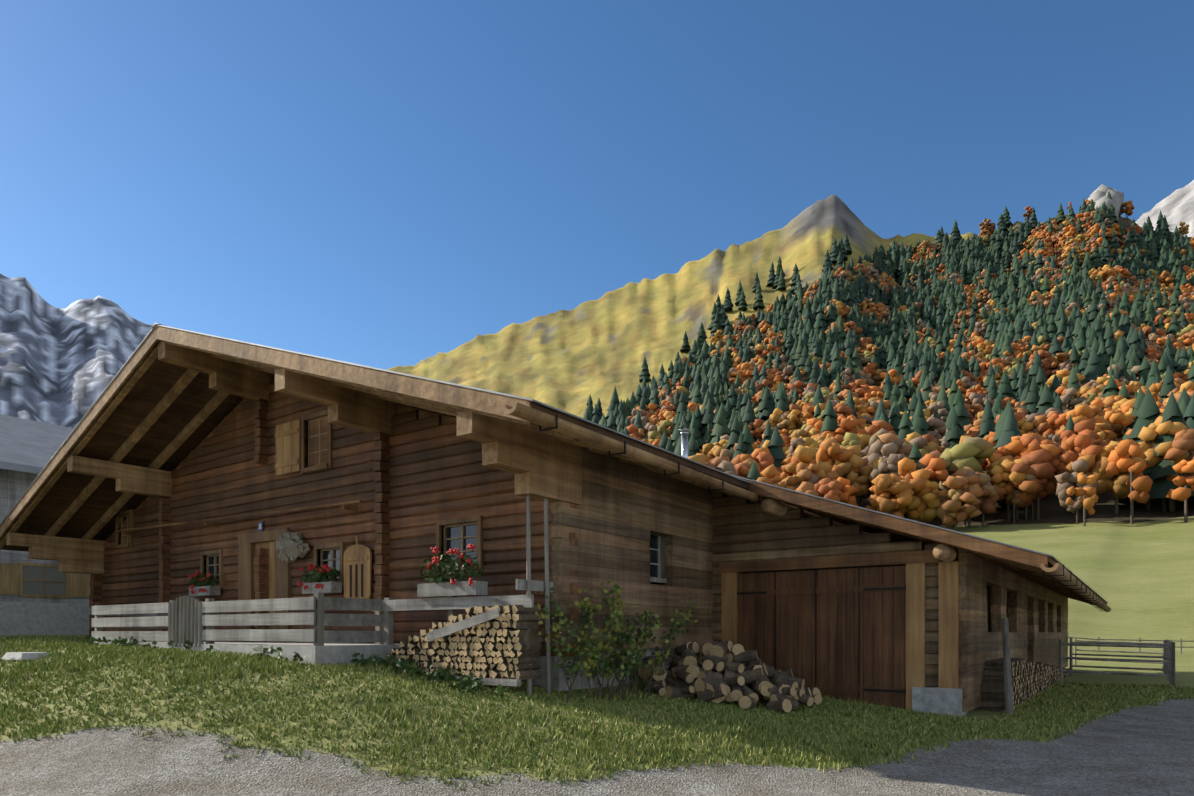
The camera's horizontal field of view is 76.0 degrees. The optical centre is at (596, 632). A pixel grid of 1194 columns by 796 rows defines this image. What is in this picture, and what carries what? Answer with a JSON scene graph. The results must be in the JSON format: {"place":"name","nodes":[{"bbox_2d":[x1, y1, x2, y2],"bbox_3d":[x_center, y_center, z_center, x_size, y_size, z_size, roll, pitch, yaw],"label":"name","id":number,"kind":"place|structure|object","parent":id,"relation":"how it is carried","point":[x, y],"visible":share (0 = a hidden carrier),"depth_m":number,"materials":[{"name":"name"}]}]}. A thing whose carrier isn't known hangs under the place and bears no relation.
{"place":"outdoors","nodes":[
{"label":"outdoors","id":0,"kind":"place"},
{"bbox_2d":[0,273,152,427],"bbox_3d":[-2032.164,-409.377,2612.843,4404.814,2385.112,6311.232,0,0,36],"label":"mountain","id":1,"kind":"structure","parent":0,"point":[60,367],"depth_m":2917.97,"materials":[{"name":"grey stone"}]},
{"bbox_2d":[89,539,104,635],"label":"log ends","id":2,"kind":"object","parent":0,"point":[95,595],"depth_m":22.19,"materials":[{"name":"wood"}]},
{"bbox_2d":[0,516,1193,795],"bbox_3d":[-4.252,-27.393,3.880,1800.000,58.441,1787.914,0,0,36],"label":"ground","id":3,"kind":"structure","parent":0,"point":[1138,576],"depth_m":9.44,"materials":[{"name":"green plant"}]},
{"bbox_2d":[1,652,47,659],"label":"stone slab","id":4,"kind":"structure","parent":3,"relation":"on","point":[20,655],"depth_m":13.20,"materials":[{"name":"stone"}]},
{"bbox_2d":[0,468,88,603],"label":"neighbour hut walls","id":5,"kind":"structure","parent":3,"relation":"on","point":[14,485],"depth_m":23.92,"materials":[{"name":"wood"}]},
{"bbox_2d":[0,414,73,473],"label":"neighbouring roof","id":6,"kind":"structure","parent":5,"relation":"on","point":[30,446],"depth_m":25.68,"materials":[{"name":"grey metal"}]},
{"bbox_2d":[0,562,90,597],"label":"wooden wall","id":7,"kind":"structure","parent":5,"relation":"attached to","point":[12,580],"depth_m":24.31,"materials":[{"name":"brown wood"}]},
{"bbox_2d":[23,565,64,594],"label":"window panes","id":8,"kind":"structure","parent":7,"relation":"in","point":[37,573],"depth_m":24.49,"materials":[{"name":"grey glass"}]},
{"bbox_2d":[0,601,89,635],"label":"concrete wall","id":9,"kind":"structure","parent":3,"relation":"on","point":[27,618],"depth_m":24.48,"materials":[{"name":"grey concrete"}]},
{"bbox_2d":[93,641,399,665],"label":"concrete terrace","id":10,"kind":"structure","parent":3,"relation":"on","point":[332,653],"depth_m":12.89,"materials":[{"name":"grey concrete"}]},
{"bbox_2d":[95,592,456,645],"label":"fence posts","id":11,"kind":"object","parent":10,"relation":"on","point":[388,628],"visible":0.33,"depth_m":13.34,"materials":[{"name":"grey wood"}]},
{"bbox_2d":[168,596,203,646],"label":"fence gate","id":12,"kind":"structure","parent":11,"relation":"attached to","point":[185,613],"depth_m":14.49,"materials":[{"name":"grey wood"}]},
{"bbox_2d":[92,579,552,685],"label":"fence boards","id":13,"kind":"object","parent":3,"relation":"on","point":[158,612],"visible":0.79,"depth_m":12.99,"materials":[{"name":"grey wood"}]},
{"bbox_2d":[82,581,700,701],"bbox_3d":[-4.267,0.134,13.688,13.828,2.030,5.267,0,0,2],"label":"shrub","id":14,"kind":"object","parent":3,"relation":"on","point":[476,683],"depth_m":12.08,"materials":[{"name":"green plant"}]},
{"bbox_2d":[385,605,544,679],"bbox_3d":[-2.176,0.144,12.264,3.024,1.112,0.589,0,0,36],"label":"firewood stack","id":15,"kind":"object","parent":3,"relation":"on","point":[530,640],"visible":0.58,"depth_m":11.55,"materials":[{"name":"brown wood"}]},
{"bbox_2d":[385,605,521,678],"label":"firewood ends","id":16,"kind":"object","parent":15,"relation":"attached to","point":[490,645],"visible":0.75,"depth_m":11.72,"materials":[{"name":"beige wood"}]},
{"bbox_2d":[426,608,499,641],"bbox_3d":[-2.090,-0.108,11.804,1.586,0.523,0.024,0,0,36],"label":"wooden plank","id":17,"kind":"object","parent":15,"relation":"attached to","point":[465,624],"visible":1,"depth_m":11.76,"materials":[{"name":"grey wood"}]},
{"bbox_2d":[526,495,550,694],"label":"wooden posts","id":18,"kind":"object","parent":3,"relation":"on","point":[547,603],"visible":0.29,"depth_m":11.85,"materials":[{"name":"grey wood"}]},
{"bbox_2d":[0,634,1193,790],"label":"grass tufts","id":19,"kind":"object","parent":3,"relation":"on","point":[150,655],"visible":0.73,"depth_m":10.60,"materials":[{"name":"green plant"}]},
{"bbox_2d":[510,646,700,690],"bbox_3d":[-3.476,0.942,23.010,17.110,1.300,14.060,0,0,36],"label":"foundation stone","id":20,"kind":"object","parent":3,"relation":"on","point":[558,681],"visible":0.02,"depth_m":12.57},
{"bbox_2d":[101,375,579,656],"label":"house wall","id":21,"kind":"structure","parent":20,"relation":"on","point":[410,480],"depth_m":15.75,"materials":[{"name":"brown wood"}]},
{"bbox_2d":[116,500,361,535],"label":"wooden beam","id":22,"kind":"structure","parent":21,"relation":"attached to","point":[343,504],"depth_m":17.48,"materials":[{"name":"brown wood"}]},
{"bbox_2d":[258,522,262,530],"bbox_3d":[-7.641,-2.408,17.349,0.180,0.200,0.015,0,0,36],"label":"house number plate","id":23,"kind":"object","parent":21,"relation":"attached to","point":[261,523],"visible":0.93,"depth_m":17.31,"materials":[{"name":"blue metal"}]},
{"bbox_2d":[255,419,300,628],"bbox_3d":[-7.145,-2.298,17.044,1.914,4.580,0.185,0,0,36],"label":"door","id":24,"kind":"structure","parent":21,"relation":"attached to","point":[288,446],"depth_m":16.78,"materials":[{"name":"brown wood"}]},
{"bbox_2d":[105,375,456,543],"bbox_3d":[-7.455,-4.098,17.453,17.000,3.580,0.130,0,0,36],"label":"house gable backing","id":25,"kind":"object","parent":21,"relation":"attached to","point":[313,443],"visible":0.12,"depth_m":16.31,"materials":[{"name":"brown wood"}]},
{"bbox_2d":[276,531,310,562],"bbox_3d":[-6.528,-1.841,16.426,1.013,0.687,0.384,0,0,36],"label":"wall ornament","id":26,"kind":"object","parent":21,"relation":"attached to","point":[292,547],"visible":1,"depth_m":16.33,"materials":[{"name":"grey stone"}]},
{"bbox_2d":[6,341,581,573],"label":"roof purlins","id":27,"kind":"object","parent":21,"relation":"attached to","point":[541,466],"visible":0.81,"depth_m":14.20,"materials":[{"name":"brown wood"}]},
{"bbox_2d":[0,325,754,549],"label":"roof rafters","id":28,"kind":"object","parent":27,"relation":"on","point":[448,400],"visible":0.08,"depth_m":14.87,"materials":[{"name":"brown wood"}]},
{"bbox_2d":[1,357,748,551],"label":"roof boards","id":29,"kind":"object","parent":28,"relation":"on","point":[151,388],"visible":0.04,"depth_m":18.53,"materials":[{"name":"brown wood"}]},
{"bbox_2d":[114,409,483,628],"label":"house frames","id":30,"kind":"structure","parent":21,"relation":"attached to","point":[246,556],"depth_m":16.86,"materials":[{"name":"brown wood"}]},
{"bbox_2d":[121,416,476,583],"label":"house mullions","id":31,"kind":"object","parent":30,"relation":"attached to","point":[332,559],"visible":0.46,"depth_m":16.21,"materials":[{"name":"wood"}]},
{"bbox_2d":[123,517,476,583],"bbox_3d":[-7.755,-2.808,17.636,14.100,3.500,0.020,0,0,36],"label":"house glass","id":32,"kind":"object","parent":30,"relation":"in","point":[455,532],"visible":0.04,"depth_m":13.97,"materials":[{"name":"black glass"}]},
{"bbox_2d":[189,581,487,597],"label":"flower boxes","id":33,"kind":"object","parent":21,"relation":"attached to","point":[450,590],"visible":0.77,"depth_m":12.53,"materials":[{"name":"grey wood"}]},
{"bbox_2d":[187,543,485,593],"bbox_3d":[-5.774,-1.110,15.540,10.714,0.775,0.865,0,0,40],"label":"geranium","id":34,"kind":"object","parent":33,"relation":"in","point":[318,577],"depth_m":12.52,"materials":[{"name":"plant"}]},
{"bbox_2d":[343,535,371,598],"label":"ornament board wall","id":35,"kind":"structure","parent":21,"relation":"attached to","point":[354,555],"depth_m":15.23,"materials":[{"name":"brown wood"}]},
{"bbox_2d":[350,564,362,596],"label":"wall ornament slots","id":36,"kind":"object","parent":35,"relation":"in","point":[356,580],"depth_m":15.26,"materials":[{"name":"brown wood"}]},
{"bbox_2d":[0,322,750,525],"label":"tin roof","id":37,"kind":"object","parent":21,"relation":"attached to","point":[542,404],"visible":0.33,"depth_m":12.36,"materials":[{"name":"grey metal"}]},
{"bbox_2d":[503,402,766,504],"bbox_3d":[1.277,-2.696,12.610,0.240,0.210,8.051,0,0,36],"label":"gutter","id":38,"kind":"object","parent":37,"relation":"attached to","point":[529,414],"visible":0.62,"depth_m":11.12,"materials":[{"name":"brown metal"}]},
{"bbox_2d":[539,414,759,504],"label":"gutter brackets","id":39,"kind":"object","parent":37,"relation":"attached to","point":[610,454],"visible":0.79,"depth_m":11.31,"materials":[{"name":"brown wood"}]},
{"bbox_2d":[678,428,690,457],"bbox_3d":[2.255,-4.600,19.687,0.340,1.300,0.340,0,0,36],"label":"chimney pipe","id":40,"kind":"object","parent":37,"relation":"on","point":[684,433],"visible":0.56,"depth_m":19.61,"materials":[{"name":"silver metal"}]},
{"bbox_2d":[630,641,820,712],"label":"firewood logs","id":41,"kind":"object","parent":3,"relation":"on","point":[755,678],"visible":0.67,"depth_m":13.30,"materials":[{"name":"brown wood"}]},
{"bbox_2d":[638,641,821,712],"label":"log ends","id":42,"kind":"object","parent":41,"relation":"on","point":[745,702],"visible":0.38,"depth_m":13.21,"materials":[{"name":"beige wood"}]},
{"bbox_2d":[912,687,966,715],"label":"foundation block","id":43,"kind":"structure","parent":3,"relation":"on","point":[948,701],"depth_m":13.62,"materials":[{"name":"grey concrete"}]},
{"bbox_2d":[721,549,959,709],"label":"wooden posts","id":44,"kind":"object","parent":43,"relation":"on","point":[949,609],"visible":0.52,"depth_m":13.84,"materials":[{"name":"brown wood"}]},
{"bbox_2d":[718,548,959,572],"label":"horizontal beam","id":45,"kind":"structure","parent":44,"relation":"on","point":[881,559],"depth_m":14.75,"materials":[{"name":"brown wood"}]},
{"bbox_2d":[1002,618,1013,714],"bbox_3d":[7.530,0.693,14.029,0.130,1.923,0.487,0,0,13],"label":"wooden post","id":46,"kind":"object","parent":3,"relation":"on","point":[1009,707],"visible":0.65,"depth_m":14.00,"materials":[{"name":"wood"}]},
{"bbox_2d":[975,658,1069,711],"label":"firewood barn walls","id":47,"kind":"structure","parent":3,"relation":"on","point":[992,693],"depth_m":14.91,"materials":[{"name":"brown wood"}]},
{"bbox_2d":[1012,660,1068,707],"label":"firewood barn ends","id":48,"kind":"object","parent":47,"relation":"attached to","point":[1021,694],"visible":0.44,"depth_m":17.09,"materials":[{"name":"beige wood"}]},
{"bbox_2d":[1059,637,1193,687],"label":"pole fences","id":49,"kind":"object","parent":3,"relation":"on","point":[1167,662],"visible":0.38,"depth_m":24.80,"materials":[{"name":"grey wood"}]},
{"bbox_2d":[0,0,1193,369],"label":"sky","id":50,"kind":"structure","parent":0,"point":[382,184],"materials":[{"name":"blue"}]},
{"bbox_2d":[549,446,727,650],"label":"wooden side wall","id":51,"kind":"structure","parent":0,"point":[619,515],"depth_m":13.81,"materials":[{"name":"brown wood"}]},
{"bbox_2d":[650,533,666,583],"bbox_3d":[1.032,-1.483,14.752,0.230,1.030,1.030,0,0,36],"label":"side window frame","id":52,"kind":"object","parent":51,"relation":"attached to","point":[660,580],"visible":0.21,"depth_m":15.07,"materials":[{"name":"grey wood"}]},
{"bbox_2d":[650,535,657,577],"bbox_3d":[0.963,-1.483,14.802,0.020,0.850,0.850,0,0,36],"label":"side window glass","id":53,"kind":"object","parent":52,"relation":"attached to","point":[653,555],"depth_m":14.99,"materials":[{"name":"grey glass"}]},
{"bbox_2d":[650,536,659,577],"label":"side window mullions","id":54,"kind":"object","parent":52,"relation":"attached to","point":[658,550],"visible":0.27,"depth_m":15.10,"materials":[{"name":"grey wood"}]},
{"bbox_2d":[388,194,1193,527],"bbox_3d":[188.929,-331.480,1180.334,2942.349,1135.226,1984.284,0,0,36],"label":"mountain","id":55,"kind":"structure","parent":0,"point":[578,356],"depth_m":1384.66,"materials":[{"name":"yellow plant"}]},
{"bbox_2d":[583,191,1193,530],"bbox_3d":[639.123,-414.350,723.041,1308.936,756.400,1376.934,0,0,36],"label":"forest trees","id":56,"kind":"object","parent":55,"relation":"on","point":[955,380],"visible":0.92,"depth_m":654.93,"materials":[{"name":"multicoloured plant"}]},
{"bbox_2d":[1088,184,1123,219],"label":"rock outcrop","id":57,"kind":"object","parent":55,"relation":"on","point":[1098,196],"visible":0.52,"depth_m":1327.79,"materials":[{"name":"grey stone"}]},
{"bbox_2d":[708,491,940,687],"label":"wooden wall","id":58,"kind":"structure","parent":0,"point":[742,531],"depth_m":15.29,"materials":[{"name":"brown wood"}]},
{"bbox_2d":[737,566,905,708],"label":"barn doors","id":59,"kind":"structure","parent":58,"relation":"in","point":[882,639],"depth_m":14.83,"materials":[{"name":"brown wood"}]},
{"bbox_2d":[737,568,905,699],"bbox_3d":[4.323,0.107,15.048,3.360,2.670,0.082,0,0,36],"label":"barn door iron","id":60,"kind":"object","parent":59,"relation":"attached to","point":[864,589],"visible":0.65,"depth_m":14.55,"materials":[{"name":"black metal"}]},
{"bbox_2d":[761,498,956,561],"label":"log beam ends","id":61,"kind":"object","parent":58,"relation":"attached to","point":[944,553],"visible":0.31,"depth_m":14.90,"materials":[{"name":"brown wood"}]},
{"bbox_2d":[743,479,1091,603],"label":"barn roof rafters","id":62,"kind":"object","parent":61,"relation":"on","point":[1024,563],"visible":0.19,"depth_m":13.85,"materials":[{"name":"brown wood"}]},
{"bbox_2d":[730,474,1107,602],"bbox_3d":[11.624,-2.264,23.462,6.050,2.142,23.760,0,0,36],"label":"roof","id":63,"kind":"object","parent":62,"relation":"on","point":[1065,567],"visible":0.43,"depth_m":13.58,"materials":[{"name":"brown wood"}]},
{"bbox_2d":[1043,565,1108,609],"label":"barn gutter hooks","id":64,"kind":"object","parent":62,"relation":"attached to","point":[1092,604],"visible":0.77,"depth_m":16.26,"materials":[{"name":"black metal"}]},
{"bbox_2d":[1040,563,1110,611],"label":"barn gutter","id":65,"kind":"structure","parent":64,"relation":"on","point":[1056,569],"depth_m":14.54,"materials":[{"name":"brown wood"}]},
{"bbox_2d":[1048,556,1106,604],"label":"barn roof boards","id":66,"kind":"object","parent":62,"relation":"on","point":[1051,562],"visible":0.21,"depth_m":12.85,"materials":[{"name":"brown wood"}]},
{"bbox_2d":[738,564,987,676],"bbox_3d":[10.819,0.092,23.755,4.400,2.800,21.620,0,0,36],"label":"barn interior","id":67,"kind":"object","parent":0,"point":[847,568],"depth_m":15.18,"materials":[{"name":"brown wood"}]},
{"bbox_2d":[954,547,1067,711],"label":"barn wall","id":68,"kind":"structure","parent":0,"point":[1038,620],"depth_m":16.68,"materials":[{"name":"brown wood"}]},
{"bbox_2d":[988,585,1008,631],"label":"window frames","id":69,"kind":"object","parent":68,"relation":"attached to","point":[990,595],"visible":0.15,"depth_m":16.98,"materials":[{"name":"brown wood"}]},
{"bbox_2d":[1135,180,1193,236],"bbox_3d":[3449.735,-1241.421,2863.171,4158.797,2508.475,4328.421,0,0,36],"label":"mountain","id":70,"kind":"structure","parent":0,"point":[1175,207],"depth_m":3921.64,"materials":[{"name":"white snow"}]}
]}

